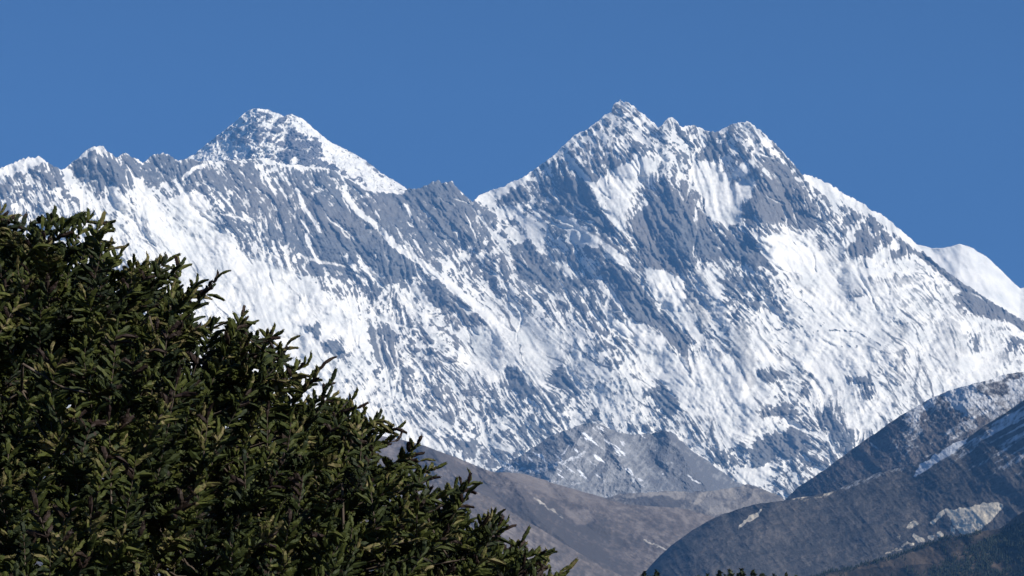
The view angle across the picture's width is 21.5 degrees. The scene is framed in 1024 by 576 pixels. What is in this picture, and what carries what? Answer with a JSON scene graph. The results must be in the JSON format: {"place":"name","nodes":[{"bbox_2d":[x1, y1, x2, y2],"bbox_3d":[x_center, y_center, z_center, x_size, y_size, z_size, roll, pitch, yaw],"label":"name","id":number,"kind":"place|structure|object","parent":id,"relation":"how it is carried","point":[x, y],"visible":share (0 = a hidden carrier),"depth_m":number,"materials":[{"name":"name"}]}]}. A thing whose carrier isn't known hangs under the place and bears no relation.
{"place":"outdoors","nodes":[
{"label":"outdoors","id":0,"kind":"place"},
{"bbox_2d":[187,108,406,190],"bbox_3d":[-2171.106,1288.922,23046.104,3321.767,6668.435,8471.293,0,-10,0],"label":"snow peak","id":1,"kind":"structure","parent":0,"point":[258,133],"depth_m":24982.20,"materials":[{"name":"white snow"}]},
{"bbox_2d":[36,459,620,575],"bbox_3d":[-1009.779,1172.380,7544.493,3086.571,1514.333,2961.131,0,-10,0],"label":"brown spur","id":2,"kind":"structure","parent":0,"point":[562,557],"depth_m":7469.23,"materials":[{"name":"stone"}]},
{"bbox_2d":[272,436,714,575],"bbox_3d":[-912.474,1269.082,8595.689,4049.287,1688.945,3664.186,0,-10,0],"label":"brown hill","id":3,"kind":"structure","parent":0,"point":[621,539],"depth_m":8666.30,"materials":[{"name":"stone"}]},
{"bbox_2d":[0,100,1023,499],"bbox_3d":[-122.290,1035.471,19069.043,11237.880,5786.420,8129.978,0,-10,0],"label":"snow mountain","id":4,"kind":"structure","parent":0,"point":[742,302],"depth_m":19516.73,"materials":[{"name":"white snow"}]},
{"bbox_2d":[0,0,1023,287],"label":"sky","id":5,"kind":"structure","parent":0,"point":[913,110],"materials":[{"name":"blue"}]},
{"bbox_2d":[496,423,744,497],"bbox_3d":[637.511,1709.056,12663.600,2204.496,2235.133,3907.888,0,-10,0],"label":"grey hill","id":6,"kind":"structure","parent":0,"point":[601,460],"depth_m":12910.72,"materials":[{"name":"grey stone"}]},
{"bbox_2d":[606,484,783,516],"bbox_3d":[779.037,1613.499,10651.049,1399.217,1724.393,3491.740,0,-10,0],"label":"moraine ridge","id":7,"kind":"structure","parent":0,"point":[715,503],"depth_m":10881.86,"materials":[{"name":"grey stone"}]},
{"bbox_2d":[646,400,1023,575],"bbox_3d":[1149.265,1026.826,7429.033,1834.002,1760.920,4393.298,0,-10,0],"label":"shaded hillside","id":8,"kind":"structure","parent":0,"point":[973,482],"depth_m":7320.29,"materials":[{"name":"grey stone"}]},
{"bbox_2d":[784,372,1023,500],"bbox_3d":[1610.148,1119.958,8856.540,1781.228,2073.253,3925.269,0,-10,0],"label":"dark spur","id":9,"kind":"structure","parent":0,"point":[923,431],"depth_m":8951.74,"materials":[{"name":"grey stone"}]},
{"bbox_2d":[815,512,1023,575],"bbox_3d":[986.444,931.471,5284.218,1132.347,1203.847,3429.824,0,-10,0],"label":"forest slope","id":10,"kind":"structure","parent":0,"point":[922,560],"depth_m":5115.32,"materials":[{"name":"green plant"}]},
{"bbox_2d":[809,517,1023,575],"bbox_3d":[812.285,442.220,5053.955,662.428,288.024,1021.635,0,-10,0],"label":"forest","id":11,"kind":"object","parent":10,"relation":"on","point":[981,559],"visible":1,"depth_m":4985.38,"materials":[{"name":"green plant"}]},
{"bbox_2d":[918,244,1023,320],"bbox_3d":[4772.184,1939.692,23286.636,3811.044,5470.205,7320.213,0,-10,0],"label":"snow shoulder","id":12,"kind":"object","parent":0,"point":[984,276],"visible":0.16,"depth_m":24689.08},
{"bbox_3d":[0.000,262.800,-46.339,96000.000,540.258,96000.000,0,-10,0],"label":"ground","id":13,"kind":"structure","parent":0,"visible":0},
{"bbox_2d":[0,202,578,575],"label":"fir tree","id":14,"kind":"object","parent":13,"relation":"on","point":[149,414],"visible":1,"depth_m":18.10,"materials":[{"name":"green plant"}]},
{"bbox_2d":[727,568,734,575],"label":"conifer tree","id":15,"kind":"object","parent":13,"relation":"on","point":[730,571],"visible":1,"depth_m":333.83,"materials":[{"name":"green plant"}]},
{"bbox_2d":[738,567,746,575],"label":"conifer tree","id":16,"kind":"object","parent":13,"relation":"on","point":[741,572],"visible":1,"depth_m":320.29,"materials":[{"name":"green plant"}]},
{"bbox_2d":[750,570,757,575],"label":"conifer tree","id":17,"kind":"object","parent":13,"relation":"on","point":[752,573],"visible":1,"depth_m":312.16,"materials":[{"name":"green plant"}]}
]}

